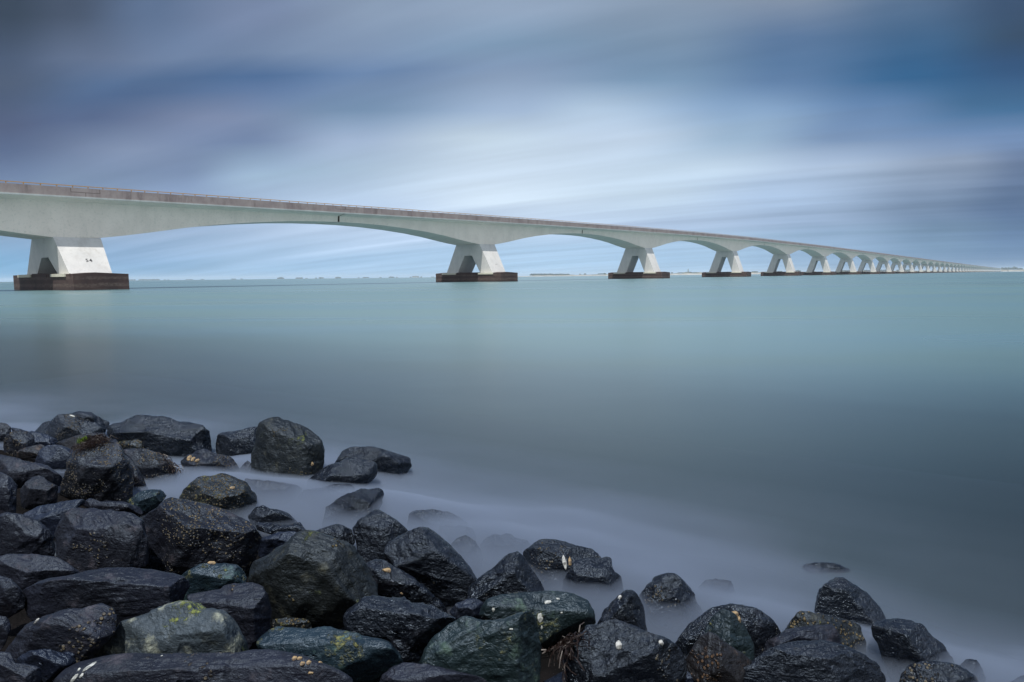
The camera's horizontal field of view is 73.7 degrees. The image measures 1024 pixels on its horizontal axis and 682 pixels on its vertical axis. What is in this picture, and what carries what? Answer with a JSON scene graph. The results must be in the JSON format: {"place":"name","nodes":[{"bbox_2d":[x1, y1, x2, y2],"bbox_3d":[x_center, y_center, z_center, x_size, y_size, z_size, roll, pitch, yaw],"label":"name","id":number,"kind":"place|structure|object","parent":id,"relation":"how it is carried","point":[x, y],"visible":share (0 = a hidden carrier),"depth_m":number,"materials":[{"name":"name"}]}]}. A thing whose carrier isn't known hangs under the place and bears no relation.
{"place":"outdoors","nodes":[
{"label":"outdoors","id":0,"kind":"place"},
{"bbox_2d":[244,478,301,508],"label":"water","id":1,"kind":"structure","parent":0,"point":[272,494],"depth_m":3.66,"materials":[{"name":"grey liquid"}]},
{"bbox_2d":[298,484,355,510],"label":"water","id":2,"kind":"structure","parent":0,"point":[322,498],"depth_m":3.67,"materials":[{"name":"grey liquid"}]},
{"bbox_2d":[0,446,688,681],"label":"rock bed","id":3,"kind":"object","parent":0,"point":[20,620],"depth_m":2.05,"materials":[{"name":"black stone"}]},
{"bbox_2d":[0,616,10,650],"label":"boulder","id":4,"kind":"object","parent":3,"relation":"on","point":[5,627],"visible":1,"depth_m":1.71,"materials":[{"name":"black stone"}]},
{"bbox_2d":[0,423,10,446],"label":"boulder","id":5,"kind":"object","parent":3,"relation":"on","point":[5,429],"visible":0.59,"depth_m":5.15,"materials":[{"name":"grey stone"}]},
{"bbox_2d":[0,472,16,513],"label":"boulder","id":6,"kind":"object","parent":3,"relation":"on","point":[8,493],"visible":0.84,"depth_m":2.98,"materials":[{"name":"grey stone"}]},
{"bbox_2d":[0,576,25,617],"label":"boulder","id":7,"kind":"object","parent":3,"relation":"on","point":[12,599],"visible":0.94,"depth_m":1.90,"materials":[{"name":"black stone"}]},
{"bbox_2d":[3,430,34,456],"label":"boulder","id":8,"kind":"object","parent":3,"relation":"on","point":[14,442],"visible":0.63,"depth_m":4.68,"materials":[{"name":"grey stone"}]},
{"bbox_2d":[0,652,41,681],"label":"boulder","id":9,"kind":"object","parent":3,"relation":"on","point":[11,670],"visible":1,"depth_m":1.46,"materials":[{"name":"grey stone"}]},
{"bbox_2d":[0,512,54,555],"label":"boulder","id":10,"kind":"object","parent":3,"relation":"on","point":[21,534],"visible":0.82,"depth_m":2.44,"materials":[{"name":"black stone"}]},
{"bbox_2d":[16,444,44,461],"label":"boulder","id":11,"kind":"object","parent":3,"relation":"on","point":[29,453],"visible":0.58,"depth_m":4.37,"materials":[{"name":"grey stone"}]},
{"bbox_2d":[11,428,57,445],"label":"boulder","id":12,"kind":"object","parent":3,"relation":"on","point":[43,439],"visible":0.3,"depth_m":4.90,"materials":[{"name":"grey stone"}]},
{"bbox_2d":[20,476,57,509],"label":"boulder","id":13,"kind":"object","parent":3,"relation":"on","point":[35,491],"visible":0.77,"depth_m":3.23,"materials":[{"name":"grey stone"}]},
{"bbox_2d":[0,554,79,590],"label":"boulder","id":14,"kind":"object","parent":3,"relation":"on","point":[22,571],"visible":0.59,"depth_m":2.11,"materials":[{"name":"grey stone"}]},
{"bbox_2d":[17,649,75,681],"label":"boulder","id":15,"kind":"object","parent":3,"relation":"on","point":[51,664],"visible":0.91,"depth_m":1.55,"materials":[{"name":"black stone"}]},
{"bbox_2d":[35,445,72,472],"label":"boulder","id":16,"kind":"object","parent":3,"relation":"on","point":[55,457],"visible":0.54,"depth_m":4.22,"materials":[{"name":"grey stone"}]},
{"bbox_2d":[5,603,116,662],"bbox_3d":[-1.103,0.734,1.685,0.286,0.192,0.151,-1,5,0],"label":"boulder","id":17,"kind":"object","parent":3,"relation":"on","point":[86,633],"visible":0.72,"depth_m":1.62,"materials":[{"name":"black stone"}]},
{"bbox_2d":[46,414,103,441],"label":"boulder","id":18,"kind":"object","parent":3,"relation":"on","point":[60,427],"visible":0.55,"depth_m":5.18,"materials":[{"name":"grey stone"}]},
{"bbox_2d":[56,432,105,449],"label":"boulder","id":19,"kind":"object","parent":3,"relation":"on","point":[70,442],"visible":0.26,"depth_m":4.76,"materials":[{"name":"grey stone"}]},
{"bbox_2d":[76,436,86,443],"bbox_3d":[-2.967,0.690,4.718,0.094,0.065,0.056,-1,5,0],"label":"seaweed","id":20,"kind":"object","parent":19,"relation":"on","point":[80,440],"visible":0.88,"depth_m":4.71,"materials":[{"name":"green plant"}]},
{"bbox_2d":[59,439,133,502],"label":"boulder","id":21,"kind":"object","parent":3,"relation":"on","point":[101,473],"visible":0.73,"depth_m":3.43,"materials":[{"name":"grey stone"}]},
{"bbox_2d":[68,433,118,455],"bbox_3d":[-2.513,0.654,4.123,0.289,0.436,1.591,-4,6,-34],"label":"seaweed","id":22,"kind":"object","parent":21,"relation":"on","point":[94,440],"visible":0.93,"depth_m":3.48,"materials":[{"name":"plant"}]},
{"bbox_2d":[54,508,148,571],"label":"boulder","id":23,"kind":"object","parent":3,"relation":"on","point":[86,539],"visible":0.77,"depth_m":2.34,"materials":[{"name":"black stone"}]},
{"bbox_2d":[22,567,189,625],"bbox_3d":[-1.168,0.744,1.978,0.504,0.215,0.210,-1,5,0],"label":"boulder","id":24,"kind":"object","parent":3,"relation":"on","point":[128,593],"visible":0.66,"depth_m":1.88,"materials":[{"name":"black stone"}]},
{"bbox_2d":[82,498,142,516],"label":"boulder","id":25,"kind":"object","parent":3,"relation":"on","point":[118,506],"visible":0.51,"depth_m":3.20,"materials":[{"name":"black stone"}]},
{"bbox_2d":[125,455,148,495],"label":"boulder","id":26,"kind":"object","parent":3,"relation":"on","point":[139,483],"visible":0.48,"depth_m":3.72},
{"bbox_2d":[127,489,165,515],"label":"boulder","id":27,"kind":"object","parent":3,"relation":"on","point":[146,501],"visible":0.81,"depth_m":3.35,"materials":[{"name":"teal stone"}]},
{"bbox_2d":[123,448,176,496],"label":"boulder","id":28,"kind":"object","parent":3,"relation":"on","point":[153,469],"visible":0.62,"depth_m":3.96,"materials":[{"name":"grey stone"}]},
{"bbox_2d":[153,452,195,482],"bbox_3d":[-2.218,0.806,4.434,0.268,0.406,1.177,-4,6,-31],"label":"seaweed","id":29,"kind":"object","parent":28,"relation":"attached to","point":[185,472],"visible":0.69,"depth_m":3.98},
{"bbox_2d":[107,415,211,458],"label":"boulder","id":30,"kind":"object","parent":3,"relation":"on","point":[169,437],"visible":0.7,"depth_m":4.84,"materials":[{"name":"grey stone"}]},
{"bbox_2d":[94,600,248,657],"bbox_3d":[-0.886,0.755,1.765,0.427,0.208,0.210,-1,5,0],"label":"boulder","id":31,"kind":"object","parent":3,"relation":"on","point":[185,626],"visible":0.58,"depth_m":1.68,"materials":[{"name":"grey stone"}]},
{"bbox_2d":[142,497,261,574],"bbox_3d":[-1.191,0.757,2.618,0.490,0.347,0.317,-1,5,0],"label":"boulder","id":32,"kind":"object","parent":3,"relation":"on","point":[184,535],"visible":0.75,"depth_m":2.50,"materials":[{"name":"black stone"}]},
{"bbox_2d":[181,561,246,600],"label":"boulder","id":33,"kind":"object","parent":3,"relation":"on","point":[208,576],"visible":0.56,"depth_m":2.21,"materials":[{"name":"grey stone"}]},
{"bbox_2d":[179,473,256,521],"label":"boulder","id":34,"kind":"object","parent":3,"relation":"on","point":[234,495],"visible":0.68,"depth_m":3.33,"materials":[{"name":"grey stone"}]},
{"bbox_2d":[187,582,271,649],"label":"boulder","id":35,"kind":"object","parent":3,"relation":"on","point":[246,606],"visible":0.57,"depth_m":1.84,"materials":[{"name":"black stone"}]},
{"bbox_2d":[248,505,297,531],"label":"boulder","id":36,"kind":"object","parent":3,"relation":"on","point":[261,513],"visible":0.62,"depth_m":3.19,"materials":[{"name":"black stone"}]},
{"bbox_2d":[258,531,296,557],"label":"boulder","id":37,"kind":"object","parent":3,"relation":"on","point":[270,543],"visible":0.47,"depth_m":2.80,"materials":[{"name":"grey stone"}]},
{"bbox_2d":[249,417,324,493],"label":"boulder","id":38,"kind":"object","parent":3,"relation":"on","point":[287,451],"visible":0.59,"depth_m":4.03,"materials":[{"name":"grey stone"}]},
{"bbox_2d":[272,617,311,628],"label":"boulder","id":39,"kind":"object","parent":3,"relation":"on","point":[295,622],"visible":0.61,"depth_m":2.00,"materials":[{"name":"stone"}]},
{"bbox_2d":[256,522,354,544],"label":"boulder","id":40,"kind":"object","parent":3,"relation":"on","point":[341,532],"visible":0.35,"depth_m":2.88,"materials":[{"name":"black stone"}]},
{"bbox_2d":[248,530,377,628],"bbox_3d":[-0.618,0.763,2.156,0.412,0.376,0.269,-1,5,0],"label":"boulder","id":41,"kind":"object","parent":3,"relation":"on","point":[315,579],"visible":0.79,"depth_m":2.04,"materials":[{"name":"black stone"}]},
{"bbox_2d":[256,626,402,681],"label":"boulder","id":42,"kind":"object","parent":3,"relation":"on","point":[356,657],"visible":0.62,"depth_m":1.68,"materials":[{"name":"grey stone"}]},
{"bbox_2d":[322,488,383,534],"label":"boulder","id":43,"kind":"object","parent":3,"relation":"on","point":[348,510],"visible":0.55,"depth_m":3.29,"materials":[{"name":"grey stone"}]},
{"bbox_2d":[352,509,407,562],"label":"boulder","id":44,"kind":"object","parent":3,"relation":"on","point":[376,532],"visible":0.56,"depth_m":2.81,"materials":[{"name":"black stone"}]},
{"bbox_2d":[343,595,455,663],"bbox_3d":[-0.309,0.813,1.895,0.318,0.253,0.193,-1,5,0],"label":"boulder","id":45,"kind":"object","parent":3,"relation":"on","point":[408,630],"visible":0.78,"depth_m":1.81,"materials":[{"name":"black stone"}]},
{"bbox_2d":[366,559,447,612],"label":"boulder","id":46,"kind":"object","parent":3,"relation":"on","point":[391,580],"visible":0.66,"depth_m":2.25,"materials":[{"name":"black stone"}]},
{"bbox_2d":[379,662,486,681],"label":"boulder","id":47,"kind":"object","parent":3,"relation":"on","point":[410,672],"visible":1,"depth_m":1.63,"materials":[{"name":"grey stone"}]},
{"bbox_2d":[449,598,482,619],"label":"boulder","id":48,"kind":"object","parent":3,"relation":"on","point":[470,607],"visible":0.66,"depth_m":2.24,"materials":[{"name":"grey stone"}]},
{"bbox_2d":[451,535,482,575],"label":"boulder","id":49,"kind":"object","parent":3,"relation":"on","point":[467,549],"visible":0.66,"depth_m":2.85,"materials":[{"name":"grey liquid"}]},
{"bbox_2d":[419,611,540,681],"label":"boulder","id":50,"kind":"object","parent":3,"relation":"on","point":[507,649],"visible":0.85,"depth_m":1.68,"materials":[{"name":"grey stone"}]},
{"bbox_2d":[466,551,543,619],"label":"boulder","id":51,"kind":"object","parent":3,"relation":"on","point":[513,572],"visible":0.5,"depth_m":2.33,"materials":[{"name":"black stone"}]},
{"bbox_2d":[479,590,595,648],"bbox_3d":[0.079,0.885,2.166,0.362,0.221,0.211,-1,5,0],"label":"boulder","id":52,"kind":"object","parent":3,"relation":"on","point":[558,615],"visible":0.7,"depth_m":2.08,"materials":[{"name":"grey stone"}]},
{"bbox_2d":[543,671,565,681],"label":"boulder","id":53,"kind":"object","parent":3,"relation":"on","point":[558,677],"visible":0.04,"depth_m":1.84,"materials":[{"name":"grey stone"}]},
{"bbox_2d":[523,539,600,590],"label":"boulder","id":54,"kind":"object","parent":3,"relation":"on","point":[550,562],"visible":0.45,"depth_m":2.59,"materials":[{"name":"black stone"}]},
{"bbox_2d":[541,622,595,681],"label":"seaweed","id":55,"kind":"object","parent":3,"relation":"on","point":[561,646],"visible":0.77,"depth_m":1.78,"materials":[{"name":"brown plant"}]},
{"bbox_2d":[561,557,623,617],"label":"boulder","id":56,"kind":"object","parent":3,"relation":"on","point":[597,583],"visible":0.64,"depth_m":2.48,"materials":[{"name":"grey stone"}]},
{"bbox_2d":[597,590,646,630],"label":"boulder","id":57,"kind":"object","parent":3,"relation":"on","point":[626,606],"visible":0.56,"depth_m":2.18,"materials":[{"name":"black stone"}]},
{"bbox_2d":[563,619,686,681],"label":"boulder","id":58,"kind":"object","parent":3,"relation":"on","point":[624,652],"visible":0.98,"depth_m":1.76,"materials":[{"name":"black stone"}]},
{"bbox_2d":[639,573,702,632],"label":"boulder","id":59,"kind":"object","parent":3,"relation":"on","point":[669,602],"visible":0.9,"depth_m":2.38,"materials":[{"name":"grey stone"}]},
{"bbox_2d":[685,671,693,681],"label":"boulder","id":60,"kind":"object","parent":3,"relation":"on","point":[689,678],"visible":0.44,"depth_m":1.85,"materials":[{"name":"grey stone"}]},
{"bbox_2d":[685,632,751,681],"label":"boulder","id":61,"kind":"object","parent":3,"relation":"on","point":[712,657],"visible":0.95,"depth_m":1.83,"materials":[{"name":"brown stone"}]},
{"bbox_2d":[675,603,780,658],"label":"boulder","id":62,"kind":"object","parent":3,"relation":"on","point":[762,627],"visible":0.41,"depth_m":2.10,"materials":[{"name":"black stone"}]},
{"bbox_2d":[763,624,841,651],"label":"boulder","id":63,"kind":"object","parent":3,"relation":"on","point":[827,632],"visible":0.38,"depth_m":2.08,"materials":[{"name":"black stone"}]},
{"bbox_2d":[743,640,885,681],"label":"boulder","id":64,"kind":"object","parent":3,"relation":"on","point":[812,661],"visible":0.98,"depth_m":1.83,"materials":[{"name":"black stone"}]},
{"bbox_2d":[785,611,865,654],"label":"boulder","id":65,"kind":"object","parent":3,"relation":"on","point":[850,634],"visible":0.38,"depth_m":2.15,"materials":[{"name":"grey stone"}]},
{"bbox_2d":[871,618,954,681],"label":"boulder","id":66,"kind":"object","parent":3,"relation":"on","point":[903,644],"visible":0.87,"depth_m":2.05,"materials":[{"name":"black stone"}]},
{"bbox_2d":[899,661,978,681],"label":"boulder","id":67,"kind":"object","parent":3,"relation":"on","point":[930,671],"visible":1,"depth_m":1.90,"materials":[{"name":"grey stone"}]},
{"bbox_2d":[0,271,1023,681],"bbox_3d":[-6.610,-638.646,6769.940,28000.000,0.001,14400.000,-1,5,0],"label":"sea","id":68,"kind":"structure","parent":0,"point":[758,441],"depth_m":6.85,"materials":[{"name":"liquid"}]},
{"bbox_2d":[35,411,109,433],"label":"boulder","id":69,"kind":"object","parent":68,"relation":"in","point":[83,415],"visible":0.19,"depth_m":5.32,"materials":[{"name":"grey stone"}]},
{"bbox_2d":[118,439,143,449],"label":"boulder","id":70,"kind":"object","parent":68,"relation":"in","point":[132,444],"visible":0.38,"depth_m":4.82,"materials":[{"name":"grey stone"}]},
{"bbox_2d":[192,449,210,453],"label":"boulder","id":71,"kind":"object","parent":68,"relation":"in","point":[201,451],"visible":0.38,"depth_m":4.60,"materials":[{"name":"grey stone"}]},
{"bbox_2d":[181,452,240,479],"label":"boulder","id":72,"kind":"object","parent":68,"relation":"in","point":[209,464],"visible":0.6,"depth_m":4.11,"materials":[{"name":"grey stone"}]},
{"bbox_2d":[216,427,256,460],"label":"boulder","id":73,"kind":"object","parent":68,"relation":"in","point":[237,445],"visible":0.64,"depth_m":4.77,"materials":[{"name":"grey stone"}]},
{"bbox_2d":[240,461,250,479],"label":"boulder","id":74,"kind":"object","parent":68,"relation":"in","point":[245,468],"visible":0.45,"depth_m":4.16,"materials":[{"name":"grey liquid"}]},
{"bbox_2d":[307,458,377,489],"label":"boulder","id":75,"kind":"object","parent":68,"relation":"in","point":[357,473],"visible":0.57,"depth_m":3.83,"materials":[{"name":"grey stone"}]},
{"bbox_2d":[335,446,411,480],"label":"boulder","id":76,"kind":"object","parent":68,"relation":"in","point":[392,466],"visible":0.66,"depth_m":4.25,"materials":[{"name":"grey stone"}]},
{"bbox_2d":[407,509,467,533],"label":"boulder","id":77,"kind":"object","parent":68,"relation":"in","point":[433,519],"visible":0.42,"depth_m":3.19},
{"bbox_2d":[438,525,475,544],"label":"boulder","id":78,"kind":"object","parent":68,"relation":"in","point":[449,534],"visible":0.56,"depth_m":3.09,"materials":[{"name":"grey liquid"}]},
{"bbox_2d":[0,180,1000,289],"bbox_3d":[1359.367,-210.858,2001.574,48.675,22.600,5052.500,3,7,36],"label":"road bridge","id":79,"kind":"structure","parent":68,"relation":"in","point":[65,230],"depth_m":130.05,"materials":[{"name":"grey concrete"}]},
{"bbox_2d":[480,533,530,563],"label":"boulder","id":80,"kind":"object","parent":68,"relation":"in","point":[495,548],"visible":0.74,"depth_m":2.93,"materials":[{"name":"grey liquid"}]},
{"bbox_2d":[698,578,734,596],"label":"boulder","id":81,"kind":"object","parent":68,"relation":"in","point":[712,587],"visible":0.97,"depth_m":2.67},
{"bbox_2d":[802,562,850,572],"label":"boulder","id":82,"kind":"object","parent":68,"relation":"in","point":[821,567],"visible":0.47,"depth_m":2.89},
{"bbox_2d":[814,577,885,636],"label":"boulder","id":83,"kind":"object","parent":68,"relation":"in","point":[843,598],"visible":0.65,"depth_m":2.37,"materials":[{"name":"black stone"}]},
{"bbox_2d":[960,659,985,681],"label":"boulder","id":84,"kind":"object","parent":68,"relation":"in","point":[973,666],"visible":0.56,"depth_m":1.99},
{"bbox_2d":[1011,675,1023,681],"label":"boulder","id":85,"kind":"object","parent":68,"relation":"in","point":[1019,679],"visible":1,"depth_m":1.96,"materials":[{"name":"grey stone"}]},
{"bbox_2d":[0,0,1023,281],"label":"sky","id":86,"kind":"structure","parent":0,"point":[895,127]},
{"bbox_2d":[518,274,680,276],"bbox_3d":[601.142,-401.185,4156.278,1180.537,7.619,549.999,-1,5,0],"label":"beach","id":87,"kind":"structure","parent":0,"point":[589,275],"depth_m":4154.66,"materials":[{"name":"grey"}]},
{"bbox_2d":[533,273,681,275],"bbox_3d":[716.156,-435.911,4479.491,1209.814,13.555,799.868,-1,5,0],"label":"dunes","id":88,"kind":"structure","parent":0,"point":[593,274],"depth_m":4460.73,"materials":[{"name":"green plant"}]},
{"bbox_2d":[681,270,1011,274],"bbox_3d":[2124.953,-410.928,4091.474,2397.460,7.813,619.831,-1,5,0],"label":"beach","id":89,"kind":"structure","parent":0,"point":[760,273],"depth_m":3859.24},
{"bbox_2d":[682,269,1023,273],"bbox_3d":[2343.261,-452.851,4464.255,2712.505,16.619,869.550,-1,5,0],"label":"dunes","id":90,"kind":"structure","parent":0,"point":[842,271],"depth_m":4330.28,"materials":[{"name":"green plant"}]},
{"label":"small boulder","id":91,"kind":"object","parent":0,"visible":0},
{"bbox_2d":[0,454,62,487],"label":"boulder","id":92,"kind":"object","parent":91,"relation":"on","point":[19,472],"visible":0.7,"depth_m":3.72,"materials":[{"name":"grey stone"}]},
{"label":"small boulder","id":93,"kind":"object","parent":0,"visible":0},
{"bbox_2d":[23,499,84,538],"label":"boulder","id":94,"kind":"object","parent":93,"relation":"on","point":[49,516],"visible":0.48,"depth_m":2.81,"materials":[{"name":"grey stone"}]},
{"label":"small boulder","id":95,"kind":"object","parent":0,"visible":0},
{"bbox_2d":[53,649,352,681],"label":"boulder","id":96,"kind":"object","parent":95,"relation":"on","point":[261,665],"visible":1,"depth_m":1.48,"materials":[{"name":"black stone"}]},
{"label":"small boulder","id":97,"kind":"object","parent":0,"visible":0},
{"bbox_2d":[384,527,476,608],"bbox_3d":[-0.289,0.836,2.542,0.360,0.340,0.271,-1,5,0],"label":"boulder","id":98,"kind":"object","parent":97,"relation":"on","point":[436,565],"visible":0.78,"depth_m":2.44,"materials":[{"name":"black stone"}]},
{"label":"small boulder","id":99,"kind":"object","parent":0,"visible":0},
{"bbox_2d":[705,609,754,660],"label":"boulder","id":100,"kind":"object","parent":99,"relation":"on","point":[728,627],"visible":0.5,"depth_m":2.00,"materials":[{"name":"grey stone"}]}
]}

